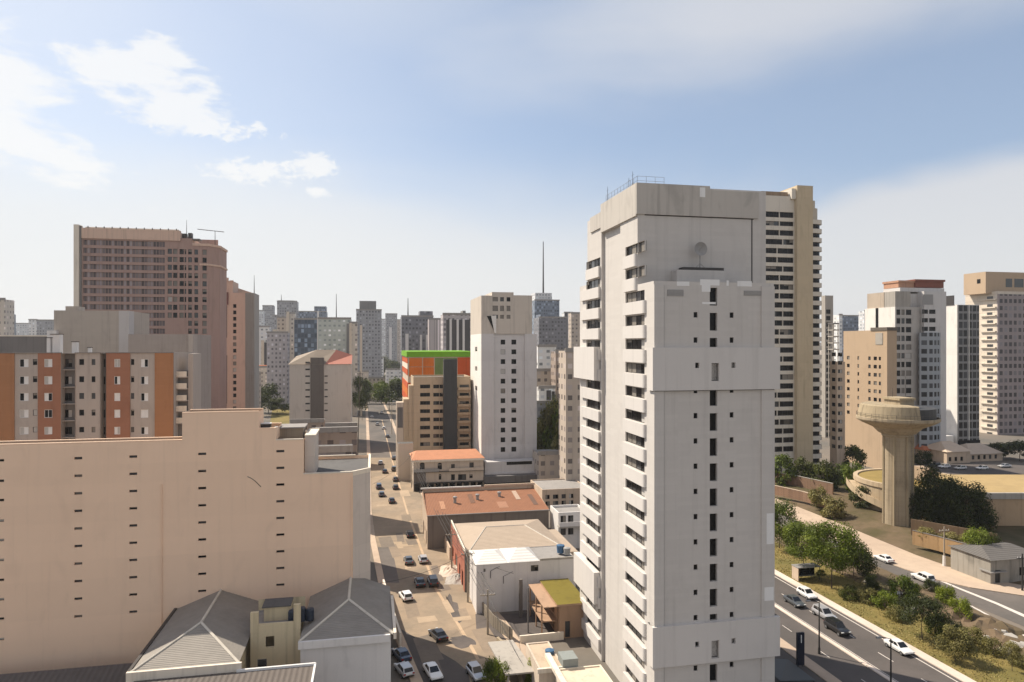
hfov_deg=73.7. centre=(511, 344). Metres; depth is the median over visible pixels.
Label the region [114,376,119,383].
window
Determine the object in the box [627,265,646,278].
window
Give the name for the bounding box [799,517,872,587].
broadleaf tree
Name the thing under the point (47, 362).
window
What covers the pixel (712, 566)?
window
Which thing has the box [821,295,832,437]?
narrow tower
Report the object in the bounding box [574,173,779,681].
residential tower
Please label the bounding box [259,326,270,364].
apartment tower
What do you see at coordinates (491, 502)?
warehouse
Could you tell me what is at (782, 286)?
window
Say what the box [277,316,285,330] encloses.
apartment tower
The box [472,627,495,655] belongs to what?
asphalt patch
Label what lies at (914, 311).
stepped block
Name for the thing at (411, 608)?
asphalt patch
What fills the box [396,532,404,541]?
asphalt patch
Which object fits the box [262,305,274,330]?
apartment tower
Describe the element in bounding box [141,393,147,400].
window
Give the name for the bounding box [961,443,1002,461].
house
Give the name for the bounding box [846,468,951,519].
round reservoir
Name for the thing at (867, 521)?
earth bank
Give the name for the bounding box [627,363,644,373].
window
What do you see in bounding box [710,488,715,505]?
window
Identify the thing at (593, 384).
window
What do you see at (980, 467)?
parked car
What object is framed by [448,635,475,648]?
asphalt patch
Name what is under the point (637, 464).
window
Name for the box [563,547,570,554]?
water tank
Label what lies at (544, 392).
building
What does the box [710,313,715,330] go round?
window
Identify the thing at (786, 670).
garage entrance
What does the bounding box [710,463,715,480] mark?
window
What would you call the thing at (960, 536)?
shrub
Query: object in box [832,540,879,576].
broadleaf tree
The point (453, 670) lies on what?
asphalt patch
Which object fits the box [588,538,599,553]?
window
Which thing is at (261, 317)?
apartment tower
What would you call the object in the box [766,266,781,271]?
window
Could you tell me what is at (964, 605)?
shrub
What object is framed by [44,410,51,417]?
window
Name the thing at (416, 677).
pavement
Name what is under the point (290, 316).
apartment tower
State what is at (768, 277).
window
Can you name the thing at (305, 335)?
apartment tower
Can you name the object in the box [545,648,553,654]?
water tank
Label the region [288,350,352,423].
grey gabled block
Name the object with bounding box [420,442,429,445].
window
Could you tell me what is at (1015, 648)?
sapling
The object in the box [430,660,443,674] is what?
asphalt patch
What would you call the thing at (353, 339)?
apartment tower
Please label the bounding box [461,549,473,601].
utility pole
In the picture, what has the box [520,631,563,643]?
wall
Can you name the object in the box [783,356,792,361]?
window
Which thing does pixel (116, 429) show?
window
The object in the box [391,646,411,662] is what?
parked car
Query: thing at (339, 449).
building
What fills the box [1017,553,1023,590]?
utility pole
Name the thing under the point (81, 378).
window
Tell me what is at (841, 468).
terrace tree
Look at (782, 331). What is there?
window
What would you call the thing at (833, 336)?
lift tower
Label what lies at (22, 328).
apartment tower
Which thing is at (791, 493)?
retaining wall
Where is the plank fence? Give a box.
[469,582,512,639]
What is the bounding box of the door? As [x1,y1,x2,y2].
[565,621,569,636]
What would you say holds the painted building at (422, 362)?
on the ground at (583, 650)
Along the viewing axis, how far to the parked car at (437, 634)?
103.57 m
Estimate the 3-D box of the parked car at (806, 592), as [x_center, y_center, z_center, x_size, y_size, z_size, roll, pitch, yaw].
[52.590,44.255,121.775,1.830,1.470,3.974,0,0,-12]
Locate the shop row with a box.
[530,478,579,508]
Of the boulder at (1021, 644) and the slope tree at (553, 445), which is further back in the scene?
the slope tree at (553, 445)
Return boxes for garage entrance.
[775,659,814,681]
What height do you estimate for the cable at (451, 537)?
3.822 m
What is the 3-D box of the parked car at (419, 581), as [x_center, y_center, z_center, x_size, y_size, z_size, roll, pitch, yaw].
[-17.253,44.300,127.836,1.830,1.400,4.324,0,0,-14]
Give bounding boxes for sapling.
[816,568,825,581]
[1000,639,1022,670]
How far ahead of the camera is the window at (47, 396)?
115.48 m
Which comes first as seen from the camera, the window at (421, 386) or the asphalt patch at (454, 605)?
the asphalt patch at (454, 605)
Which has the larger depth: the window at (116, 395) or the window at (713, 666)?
the window at (116, 395)
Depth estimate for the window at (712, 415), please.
80.94 m
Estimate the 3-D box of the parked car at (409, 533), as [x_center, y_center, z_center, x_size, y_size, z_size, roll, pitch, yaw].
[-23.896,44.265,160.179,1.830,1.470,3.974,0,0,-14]
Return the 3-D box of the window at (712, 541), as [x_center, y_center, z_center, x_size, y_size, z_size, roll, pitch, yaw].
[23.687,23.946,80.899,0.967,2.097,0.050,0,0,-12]
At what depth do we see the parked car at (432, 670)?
92.14 m
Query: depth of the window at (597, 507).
100.69 m
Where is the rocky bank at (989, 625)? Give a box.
[775,532,1023,661]
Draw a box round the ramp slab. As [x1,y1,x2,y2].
[488,640,533,681]
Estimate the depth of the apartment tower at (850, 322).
701.79 m
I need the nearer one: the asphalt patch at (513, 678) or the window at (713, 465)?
the window at (713, 465)
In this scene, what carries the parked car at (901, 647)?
on the avenue
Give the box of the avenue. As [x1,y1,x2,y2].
[775,575,961,681]
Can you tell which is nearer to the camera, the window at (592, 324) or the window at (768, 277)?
the window at (592, 324)
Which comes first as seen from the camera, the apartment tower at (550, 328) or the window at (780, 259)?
the window at (780, 259)
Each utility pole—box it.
[357,373,362,454]
[411,453,411,486]
[446,530,456,567]
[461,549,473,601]
[480,589,494,634]
[939,527,949,565]
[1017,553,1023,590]
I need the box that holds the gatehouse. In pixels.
[545,650,612,681]
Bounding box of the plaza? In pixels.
[775,648,825,681]
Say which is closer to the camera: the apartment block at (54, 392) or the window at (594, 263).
the window at (594, 263)
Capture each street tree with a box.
[261,383,281,412]
[261,387,271,408]
[264,397,288,411]
[352,376,372,409]
[356,386,368,409]
[365,379,373,393]
[371,376,401,409]
[372,380,391,401]
[383,356,393,371]
[385,378,402,400]
[387,360,399,367]
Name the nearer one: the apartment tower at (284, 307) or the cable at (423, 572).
the cable at (423, 572)
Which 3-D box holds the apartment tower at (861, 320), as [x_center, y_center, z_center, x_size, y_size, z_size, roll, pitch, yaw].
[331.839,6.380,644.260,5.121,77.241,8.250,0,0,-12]
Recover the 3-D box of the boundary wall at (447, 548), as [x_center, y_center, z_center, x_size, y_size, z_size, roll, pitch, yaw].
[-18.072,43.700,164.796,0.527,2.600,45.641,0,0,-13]
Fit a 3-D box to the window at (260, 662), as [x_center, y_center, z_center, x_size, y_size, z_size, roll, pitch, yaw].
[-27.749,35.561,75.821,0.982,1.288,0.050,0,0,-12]
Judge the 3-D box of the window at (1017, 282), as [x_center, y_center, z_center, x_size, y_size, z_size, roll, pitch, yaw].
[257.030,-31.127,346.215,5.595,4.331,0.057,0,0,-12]
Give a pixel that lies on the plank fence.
(494, 622)
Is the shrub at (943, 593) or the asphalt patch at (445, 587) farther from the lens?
the asphalt patch at (445, 587)
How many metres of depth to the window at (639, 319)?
84.75 m
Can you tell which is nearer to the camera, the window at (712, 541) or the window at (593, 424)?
the window at (712, 541)
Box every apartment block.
[0,334,200,440]
[396,359,470,480]
[559,348,579,481]
[830,352,844,469]
[843,327,897,467]
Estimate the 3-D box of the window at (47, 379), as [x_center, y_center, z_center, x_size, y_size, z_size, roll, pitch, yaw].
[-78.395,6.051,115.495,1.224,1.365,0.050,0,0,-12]
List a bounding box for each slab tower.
[471,292,536,484]
[946,295,979,444]
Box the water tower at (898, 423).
[856,376,940,526]
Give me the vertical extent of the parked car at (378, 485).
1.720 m
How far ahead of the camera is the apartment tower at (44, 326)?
781.61 m
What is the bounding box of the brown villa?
[519,578,583,637]
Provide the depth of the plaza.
95.12 m
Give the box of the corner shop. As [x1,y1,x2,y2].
[451,519,577,591]
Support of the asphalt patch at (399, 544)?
on the street at (387, 521)
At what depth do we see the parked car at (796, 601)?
117.62 m
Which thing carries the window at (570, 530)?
in the back house at (565, 521)
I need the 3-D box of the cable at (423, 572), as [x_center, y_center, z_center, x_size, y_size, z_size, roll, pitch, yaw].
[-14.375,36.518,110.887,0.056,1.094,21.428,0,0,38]
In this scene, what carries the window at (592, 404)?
in the residential tower at (677, 362)
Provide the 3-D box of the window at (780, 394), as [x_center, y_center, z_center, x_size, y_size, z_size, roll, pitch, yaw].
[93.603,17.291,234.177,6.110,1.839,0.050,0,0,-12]
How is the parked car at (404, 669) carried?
on the ground at (583, 650)
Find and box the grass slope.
[270,408,288,423]
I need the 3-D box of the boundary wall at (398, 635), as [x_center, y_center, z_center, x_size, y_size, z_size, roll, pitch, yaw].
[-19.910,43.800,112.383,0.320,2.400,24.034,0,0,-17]
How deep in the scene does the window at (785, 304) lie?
234.42 m
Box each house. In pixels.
[126,576,395,681]
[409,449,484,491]
[550,504,579,547]
[914,443,930,459]
[927,441,970,463]
[947,542,1023,583]
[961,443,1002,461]
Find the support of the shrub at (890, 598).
on the grass verge
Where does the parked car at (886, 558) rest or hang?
on the road at (1014, 602)
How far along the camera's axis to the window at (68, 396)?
117.54 m
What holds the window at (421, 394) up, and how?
in the apartment block at (433, 412)
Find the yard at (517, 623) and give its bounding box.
[475,613,565,641]
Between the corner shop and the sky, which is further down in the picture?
the corner shop
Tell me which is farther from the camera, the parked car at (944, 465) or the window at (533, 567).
the parked car at (944, 465)
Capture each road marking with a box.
[382,421,478,658]
[776,577,957,681]
[777,604,897,681]
[941,581,1023,616]
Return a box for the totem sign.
[796,632,804,666]
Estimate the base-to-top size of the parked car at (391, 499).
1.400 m
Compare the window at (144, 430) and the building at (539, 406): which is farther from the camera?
the building at (539, 406)
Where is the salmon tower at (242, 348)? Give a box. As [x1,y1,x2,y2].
[227,278,258,408]
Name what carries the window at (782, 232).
in the ribbon window tower at (793, 249)
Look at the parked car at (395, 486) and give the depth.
211.14 m
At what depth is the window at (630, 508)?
84.75 m
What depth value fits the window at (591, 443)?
100.91 m
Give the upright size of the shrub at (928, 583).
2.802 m
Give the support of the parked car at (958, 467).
on the back road at (971, 469)
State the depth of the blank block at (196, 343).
142.11 m
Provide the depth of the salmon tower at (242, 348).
324.22 m
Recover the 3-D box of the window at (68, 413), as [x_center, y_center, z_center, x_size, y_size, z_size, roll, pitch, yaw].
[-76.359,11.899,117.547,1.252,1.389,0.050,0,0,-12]
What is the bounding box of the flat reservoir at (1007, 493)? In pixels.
[914,466,1023,525]
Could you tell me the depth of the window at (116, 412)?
117.63 m
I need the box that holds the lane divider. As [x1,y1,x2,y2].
[775,604,895,681]
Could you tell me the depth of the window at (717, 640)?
80.55 m
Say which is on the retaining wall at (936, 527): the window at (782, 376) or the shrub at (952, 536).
the shrub at (952, 536)
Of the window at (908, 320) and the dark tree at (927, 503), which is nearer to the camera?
the dark tree at (927, 503)
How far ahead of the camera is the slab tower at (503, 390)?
224.19 m
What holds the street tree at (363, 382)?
on the ground at (583, 650)
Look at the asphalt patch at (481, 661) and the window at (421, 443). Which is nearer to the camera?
the asphalt patch at (481, 661)
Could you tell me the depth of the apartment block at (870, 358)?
251.22 m
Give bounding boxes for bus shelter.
[791,563,819,580]
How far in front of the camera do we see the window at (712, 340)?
80.94 m
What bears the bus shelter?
on the grass verge
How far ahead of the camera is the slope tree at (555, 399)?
259.71 m
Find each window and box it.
[20,359,28,366]
[20,376,28,383]
[20,393,28,400]
[20,410,28,417]
[20,427,28,433]
[44,359,51,366]
[44,376,51,383]
[44,393,51,400]
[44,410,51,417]
[44,427,51,433]
[65,359,71,366]
[65,376,71,383]
[65,393,71,400]
[65,410,71,417]
[65,427,71,433]
[79,359,83,364]
[79,376,83,381]
[79,393,83,398]
[79,410,83,415]
[114,359,119,366]
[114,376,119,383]
[114,393,119,400]
[114,410,119,417]
[114,427,119,433]
[141,359,147,366]
[141,376,147,383]
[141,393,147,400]
[141,410,147,417]
[141,427,147,433]
[257,658,266,666]
[420,385,429,387]
[420,393,429,396]
[420,401,429,404]
[420,409,429,412]
[420,417,429,420]
[420,426,429,429]
[420,434,429,437]
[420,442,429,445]
[420,463,424,468]
[458,474,465,479]
[531,565,537,570]
[561,516,565,521]
[561,528,565,534]
[568,515,572,521]
[568,528,572,534]
[588,279,599,288]
[588,299,599,308]
[588,320,599,328]
[588,340,599,346]
[588,380,599,389]
[588,399,599,409]
[588,419,599,430]
[588,439,599,450]
[588,459,599,471]
[588,478,599,491]
[588,498,599,512]
[588,518,599,532]
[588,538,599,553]
[588,558,599,571]
[588,598,599,615]
[588,618,599,635]
[589,258,599,268]
[627,240,646,255]
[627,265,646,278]
[627,290,644,302]
[627,315,644,325]
[627,339,644,349]
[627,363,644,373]
[627,386,644,398]
[627,409,644,422]
[627,432,644,447]
[627,456,644,471]
[627,479,644,496]
[627,503,644,521]
[627,526,644,545]
[627,549,644,570]
[627,573,644,594]
[627,596,644,619]
[627,620,644,643]
[627,643,644,668]
[627,667,638,681]
[710,288,715,305]
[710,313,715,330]
[710,338,715,346]
[710,391,715,405]
[710,413,715,430]
[710,438,715,455]
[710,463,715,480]
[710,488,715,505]
[710,514,715,530]
[710,539,715,555]
[710,564,715,580]
[710,589,715,605]
[710,614,715,618]
[710,664,715,680]
[712,363,717,380]
[712,640,717,656]
[766,211,778,216]
[766,221,778,225]
[766,230,778,234]
[766,239,781,244]
[766,248,775,252]
[766,257,775,261]
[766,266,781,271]
[766,275,778,280]
[775,302,781,307]
[775,311,781,316]
[775,320,781,325]
[775,428,781,433]
[775,437,781,442]
[775,446,781,451]
[778,248,792,253]
[778,257,792,262]
[778,392,792,397]
[778,410,792,415]
[780,212,792,217]
[780,221,792,225]
[780,230,792,235]
[780,275,792,280]
[780,284,792,289]
[780,293,792,298]
[780,329,792,334]
[780,338,792,343]
[780,347,792,352]
[780,365,792,370]
[780,374,792,379]
[780,383,792,388]
[780,401,792,406]
[780,419,792,424]
[783,239,792,244]
[783,266,792,271]
[783,302,792,307]
[783,311,792,316]
[783,320,792,325]
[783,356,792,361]
[783,428,792,433]
[783,437,792,442]
[783,446,792,451]
[906,318,910,323]
[906,344,910,349]
[906,379,910,384]
[923,294,932,304]
[1006,279,1011,286]
[1014,279,1023,286]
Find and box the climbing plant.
[908,492,920,525]
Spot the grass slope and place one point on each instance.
(279, 416)
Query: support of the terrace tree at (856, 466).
on the earth bank at (867, 521)
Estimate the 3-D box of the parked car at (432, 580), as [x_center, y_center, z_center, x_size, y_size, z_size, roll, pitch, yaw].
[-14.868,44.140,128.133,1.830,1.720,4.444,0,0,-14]
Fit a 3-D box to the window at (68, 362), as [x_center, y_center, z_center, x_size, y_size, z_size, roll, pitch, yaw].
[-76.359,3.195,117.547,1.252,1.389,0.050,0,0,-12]
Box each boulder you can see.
[1003,633,1017,638]
[1006,640,1023,647]
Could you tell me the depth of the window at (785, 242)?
234.39 m
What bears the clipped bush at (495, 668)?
on the street at (387, 521)
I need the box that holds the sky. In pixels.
[0,0,1023,342]
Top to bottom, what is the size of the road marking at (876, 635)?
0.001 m
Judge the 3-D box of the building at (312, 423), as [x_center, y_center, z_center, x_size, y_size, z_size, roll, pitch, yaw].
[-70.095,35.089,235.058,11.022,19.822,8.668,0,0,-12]
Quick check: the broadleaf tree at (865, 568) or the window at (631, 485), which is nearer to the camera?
the window at (631, 485)
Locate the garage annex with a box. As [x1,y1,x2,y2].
[526,641,562,681]
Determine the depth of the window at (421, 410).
237.13 m
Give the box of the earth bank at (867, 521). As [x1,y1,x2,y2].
[775,469,1023,584]
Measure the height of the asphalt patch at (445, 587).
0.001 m
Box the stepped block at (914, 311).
[865,279,945,455]
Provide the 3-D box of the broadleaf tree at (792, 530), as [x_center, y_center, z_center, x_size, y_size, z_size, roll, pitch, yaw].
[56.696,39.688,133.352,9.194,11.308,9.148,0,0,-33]
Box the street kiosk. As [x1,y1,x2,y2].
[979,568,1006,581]
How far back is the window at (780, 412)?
234.22 m
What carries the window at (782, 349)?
in the ribbon window tower at (793, 249)
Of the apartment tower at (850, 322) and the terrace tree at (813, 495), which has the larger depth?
the apartment tower at (850, 322)
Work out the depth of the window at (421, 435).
237.10 m
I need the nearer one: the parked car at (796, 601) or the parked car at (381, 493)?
the parked car at (796, 601)
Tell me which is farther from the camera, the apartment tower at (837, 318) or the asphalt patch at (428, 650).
the apartment tower at (837, 318)
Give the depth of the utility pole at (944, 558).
138.25 m
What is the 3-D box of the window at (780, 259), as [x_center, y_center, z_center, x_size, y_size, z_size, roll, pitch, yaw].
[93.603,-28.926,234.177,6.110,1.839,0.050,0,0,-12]
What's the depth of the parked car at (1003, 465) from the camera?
241.91 m
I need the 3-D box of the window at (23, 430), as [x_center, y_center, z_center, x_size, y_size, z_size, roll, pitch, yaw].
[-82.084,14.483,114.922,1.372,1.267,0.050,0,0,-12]
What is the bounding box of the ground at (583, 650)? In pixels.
[263,359,1023,681]
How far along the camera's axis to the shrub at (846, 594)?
120.25 m
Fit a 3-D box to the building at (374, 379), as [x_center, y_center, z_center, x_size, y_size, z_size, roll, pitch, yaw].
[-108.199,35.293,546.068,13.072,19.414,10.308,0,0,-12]
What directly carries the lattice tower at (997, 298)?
on the ground at (583, 650)
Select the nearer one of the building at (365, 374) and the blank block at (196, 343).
the blank block at (196, 343)
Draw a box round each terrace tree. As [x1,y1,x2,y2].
[775,453,798,486]
[807,484,831,508]
[819,494,848,518]
[832,463,851,484]
[842,461,863,491]
[960,527,994,544]
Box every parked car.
[376,483,381,489]
[378,491,384,496]
[388,497,394,503]
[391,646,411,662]
[392,484,398,489]
[394,661,414,678]
[398,590,412,601]
[403,556,413,564]
[406,530,414,537]
[414,577,425,587]
[418,554,427,563]
[422,661,442,680]
[427,574,438,587]
[428,627,448,642]
[465,661,485,681]
[783,594,805,607]
[796,586,817,599]
[811,603,836,618]
[823,616,850,635]
[873,554,894,563]
[884,638,914,655]
[910,571,935,582]
[929,462,940,466]
[938,463,950,467]
[954,465,966,469]
[975,465,988,469]
[997,463,1011,467]
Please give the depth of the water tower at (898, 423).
164.17 m
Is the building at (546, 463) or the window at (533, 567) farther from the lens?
the building at (546, 463)
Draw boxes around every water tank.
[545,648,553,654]
[556,544,564,553]
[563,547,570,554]
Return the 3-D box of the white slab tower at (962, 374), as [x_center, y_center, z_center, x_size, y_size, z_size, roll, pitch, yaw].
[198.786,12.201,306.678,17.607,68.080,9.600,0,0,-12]
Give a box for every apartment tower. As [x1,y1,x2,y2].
[0,298,13,334]
[14,314,15,334]
[16,323,28,334]
[28,319,36,334]
[36,319,53,334]
[259,310,264,325]
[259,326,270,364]
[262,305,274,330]
[266,329,289,407]
[272,315,276,330]
[277,295,298,317]
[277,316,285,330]
[286,312,295,361]
[294,311,318,357]
[299,306,327,317]
[318,294,351,353]
[349,321,361,415]
[356,301,381,376]
[382,319,384,356]
[385,313,396,362]
[397,319,399,361]
[400,309,433,398]
[428,318,440,349]
[441,311,470,350]
[531,242,559,333]
[534,314,566,348]
[562,312,570,347]
[568,312,579,347]
[833,314,842,360]
[842,315,858,361]
[859,310,864,330]
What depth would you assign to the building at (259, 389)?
365.58 m
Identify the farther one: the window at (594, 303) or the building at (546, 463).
the building at (546, 463)
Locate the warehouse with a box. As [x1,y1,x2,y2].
[421,483,549,548]
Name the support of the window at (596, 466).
in the residential tower at (677, 362)
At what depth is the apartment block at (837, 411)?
236.52 m
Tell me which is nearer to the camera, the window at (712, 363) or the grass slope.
the window at (712, 363)
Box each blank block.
[0,330,58,352]
[54,306,148,351]
[128,334,210,408]
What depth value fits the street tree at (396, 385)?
451.86 m
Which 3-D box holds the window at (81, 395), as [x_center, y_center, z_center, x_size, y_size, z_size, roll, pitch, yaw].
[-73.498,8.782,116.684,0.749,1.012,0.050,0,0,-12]
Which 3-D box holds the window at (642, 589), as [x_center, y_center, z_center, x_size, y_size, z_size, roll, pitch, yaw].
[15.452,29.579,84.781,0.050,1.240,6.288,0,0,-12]
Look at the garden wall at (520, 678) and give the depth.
91.25 m
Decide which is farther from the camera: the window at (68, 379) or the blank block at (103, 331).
the blank block at (103, 331)
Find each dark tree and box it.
[792,455,817,478]
[811,459,840,490]
[841,444,867,467]
[848,485,870,507]
[912,462,969,525]
[914,450,933,464]
[919,477,963,523]
[936,476,1000,531]
[984,528,1001,542]
[986,442,1008,456]
[999,439,1023,460]
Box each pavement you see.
[366,409,422,681]
[383,403,525,656]
[775,498,1023,595]
[775,570,975,681]
[780,638,841,681]
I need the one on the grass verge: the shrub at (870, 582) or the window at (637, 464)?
the shrub at (870, 582)
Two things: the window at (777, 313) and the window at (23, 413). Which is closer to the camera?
the window at (23, 413)
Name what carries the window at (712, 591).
in the residential tower at (677, 362)
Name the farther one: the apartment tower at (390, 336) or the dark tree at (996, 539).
the apartment tower at (390, 336)
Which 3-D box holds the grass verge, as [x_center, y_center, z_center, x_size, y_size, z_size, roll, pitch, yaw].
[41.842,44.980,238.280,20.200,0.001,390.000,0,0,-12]
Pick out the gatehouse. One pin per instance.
(570, 671)
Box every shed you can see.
[0,663,132,681]
[469,546,575,613]
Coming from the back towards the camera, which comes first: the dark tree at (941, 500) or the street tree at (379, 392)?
the street tree at (379, 392)
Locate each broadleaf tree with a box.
[775,496,800,547]
[780,519,830,562]
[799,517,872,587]
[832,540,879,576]
[894,592,954,638]
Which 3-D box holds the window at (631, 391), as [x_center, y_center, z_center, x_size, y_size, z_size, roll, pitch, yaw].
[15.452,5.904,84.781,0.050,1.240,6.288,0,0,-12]
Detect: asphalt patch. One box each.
[377,547,398,582]
[378,536,394,547]
[389,544,401,557]
[394,541,402,547]
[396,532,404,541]
[400,490,410,496]
[401,514,411,521]
[401,629,469,681]
[403,599,419,617]
[404,561,410,568]
[405,538,417,544]
[413,634,443,662]
[417,615,437,622]
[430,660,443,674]
[431,565,443,580]
[440,585,450,590]
[442,600,454,612]
[445,629,461,636]
[446,594,460,622]
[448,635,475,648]
[453,616,471,620]
[471,658,493,681]
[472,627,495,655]
[505,674,525,681]
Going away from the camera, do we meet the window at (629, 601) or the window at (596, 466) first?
the window at (629, 601)
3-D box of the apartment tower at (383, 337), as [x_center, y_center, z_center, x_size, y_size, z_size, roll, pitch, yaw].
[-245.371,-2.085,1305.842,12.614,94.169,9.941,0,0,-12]
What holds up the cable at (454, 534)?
attached to the utility pole at (411, 471)
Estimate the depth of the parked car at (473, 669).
92.06 m
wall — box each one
[383,579,401,646]
[445,536,450,559]
[496,637,523,681]
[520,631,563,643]
[775,473,833,493]
[775,485,841,512]
[911,519,996,536]
[912,530,966,554]
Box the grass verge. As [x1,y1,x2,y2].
[775,542,1023,681]
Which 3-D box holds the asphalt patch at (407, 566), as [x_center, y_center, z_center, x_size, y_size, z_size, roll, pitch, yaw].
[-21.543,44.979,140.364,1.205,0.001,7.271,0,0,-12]
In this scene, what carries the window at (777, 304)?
in the ribbon window tower at (793, 249)
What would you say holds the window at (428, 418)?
in the apartment block at (433, 412)
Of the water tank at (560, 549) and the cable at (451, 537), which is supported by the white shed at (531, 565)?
the water tank at (560, 549)
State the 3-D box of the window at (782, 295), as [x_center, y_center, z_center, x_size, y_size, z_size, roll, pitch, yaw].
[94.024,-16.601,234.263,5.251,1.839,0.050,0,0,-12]
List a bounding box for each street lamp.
[805,600,820,653]
[876,636,891,681]
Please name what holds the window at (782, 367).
in the ribbon window tower at (793, 249)
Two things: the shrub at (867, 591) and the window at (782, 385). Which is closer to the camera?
the shrub at (867, 591)
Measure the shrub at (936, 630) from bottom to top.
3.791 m
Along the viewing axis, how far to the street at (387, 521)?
135.36 m
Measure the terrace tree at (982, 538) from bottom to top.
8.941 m
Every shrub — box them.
[523,657,531,681]
[837,584,861,601]
[856,585,881,604]
[864,574,881,589]
[869,590,897,608]
[883,604,905,622]
[886,572,918,603]
[910,583,921,594]
[915,526,937,536]
[920,577,941,592]
[923,615,946,635]
[932,624,977,659]
[934,585,958,603]
[938,531,963,541]
[942,618,967,638]
[946,595,973,619]
[956,534,974,543]
[960,624,987,644]
[977,636,1006,656]
[1005,655,1023,667]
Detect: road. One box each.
[781,515,1023,625]
[914,464,1023,474]
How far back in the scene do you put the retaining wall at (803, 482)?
206.87 m
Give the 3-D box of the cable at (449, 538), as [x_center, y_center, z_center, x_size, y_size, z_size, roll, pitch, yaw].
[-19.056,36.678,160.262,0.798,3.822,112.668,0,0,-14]
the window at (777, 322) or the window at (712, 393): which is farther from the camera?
the window at (777, 322)
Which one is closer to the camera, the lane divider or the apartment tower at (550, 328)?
the lane divider
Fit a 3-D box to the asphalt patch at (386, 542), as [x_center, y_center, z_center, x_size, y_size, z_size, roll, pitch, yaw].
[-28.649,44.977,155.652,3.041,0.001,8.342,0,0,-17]
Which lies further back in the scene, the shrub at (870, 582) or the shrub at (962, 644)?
the shrub at (870, 582)
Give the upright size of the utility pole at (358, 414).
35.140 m
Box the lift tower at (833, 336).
[828,323,838,445]
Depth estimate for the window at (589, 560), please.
100.69 m
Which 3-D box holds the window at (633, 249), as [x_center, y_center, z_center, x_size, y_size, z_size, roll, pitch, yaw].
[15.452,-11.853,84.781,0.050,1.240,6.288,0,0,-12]
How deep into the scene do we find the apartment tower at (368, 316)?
642.82 m
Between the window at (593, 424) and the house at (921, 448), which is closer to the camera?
the window at (593, 424)
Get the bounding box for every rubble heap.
[439,565,457,576]
[444,573,460,584]
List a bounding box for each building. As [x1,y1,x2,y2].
[0,408,370,673]
[259,365,266,388]
[259,371,260,407]
[290,418,324,430]
[311,426,357,454]
[318,444,352,454]
[325,422,356,426]
[358,370,368,379]
[368,377,384,400]
[382,357,383,376]
[386,368,399,395]
[401,350,470,396]
[533,449,558,478]
[537,344,556,367]
[537,368,550,386]
[537,385,555,400]
[537,400,551,448]
[551,349,564,399]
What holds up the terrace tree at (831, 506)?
on the earth bank at (867, 521)
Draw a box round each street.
[367,401,395,457]
[371,458,503,681]
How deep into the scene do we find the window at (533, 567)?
116.17 m
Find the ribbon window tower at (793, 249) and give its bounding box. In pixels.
[766,185,821,472]
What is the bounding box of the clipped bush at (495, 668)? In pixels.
[481,656,511,681]
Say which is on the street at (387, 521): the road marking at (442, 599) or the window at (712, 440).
the road marking at (442, 599)
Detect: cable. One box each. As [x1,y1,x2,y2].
[383,553,465,582]
[408,455,480,592]
[410,455,484,592]
[416,462,490,592]
[417,460,493,591]
[488,594,521,662]
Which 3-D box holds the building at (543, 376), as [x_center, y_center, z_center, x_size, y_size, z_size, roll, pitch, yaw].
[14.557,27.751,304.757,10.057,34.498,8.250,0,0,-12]
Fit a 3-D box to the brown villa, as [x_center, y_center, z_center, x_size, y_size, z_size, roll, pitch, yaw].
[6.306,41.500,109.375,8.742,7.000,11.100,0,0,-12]
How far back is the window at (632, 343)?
84.75 m
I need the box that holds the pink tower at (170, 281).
[74,220,227,408]
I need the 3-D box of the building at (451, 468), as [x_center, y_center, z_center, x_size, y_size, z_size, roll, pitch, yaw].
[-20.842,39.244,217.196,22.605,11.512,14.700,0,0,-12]
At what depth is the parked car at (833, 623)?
106.43 m
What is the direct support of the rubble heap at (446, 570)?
on the street at (387, 521)
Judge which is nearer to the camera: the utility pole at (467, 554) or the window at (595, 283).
the window at (595, 283)
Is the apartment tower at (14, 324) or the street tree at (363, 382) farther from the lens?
the apartment tower at (14, 324)
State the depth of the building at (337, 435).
173.22 m
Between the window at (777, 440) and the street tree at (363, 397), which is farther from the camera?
the street tree at (363, 397)
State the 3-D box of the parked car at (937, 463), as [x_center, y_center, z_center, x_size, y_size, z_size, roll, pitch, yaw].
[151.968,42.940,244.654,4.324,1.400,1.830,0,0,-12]
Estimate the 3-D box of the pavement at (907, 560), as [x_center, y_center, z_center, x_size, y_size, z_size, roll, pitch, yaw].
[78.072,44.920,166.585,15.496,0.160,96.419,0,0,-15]
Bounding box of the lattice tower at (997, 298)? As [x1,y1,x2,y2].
[964,272,1023,434]
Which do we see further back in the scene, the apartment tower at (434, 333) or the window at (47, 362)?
the apartment tower at (434, 333)
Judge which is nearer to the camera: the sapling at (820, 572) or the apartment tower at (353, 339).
the sapling at (820, 572)
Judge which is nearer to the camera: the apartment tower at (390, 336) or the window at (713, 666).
the window at (713, 666)
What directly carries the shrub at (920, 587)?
on the grass verge
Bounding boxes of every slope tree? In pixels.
[537,399,558,449]
[539,405,558,448]
[547,394,558,413]
[548,416,558,449]
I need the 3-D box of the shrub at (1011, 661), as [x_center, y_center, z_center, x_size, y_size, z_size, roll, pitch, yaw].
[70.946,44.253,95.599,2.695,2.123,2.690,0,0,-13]
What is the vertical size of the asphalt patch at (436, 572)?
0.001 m
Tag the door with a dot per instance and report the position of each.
(567, 623)

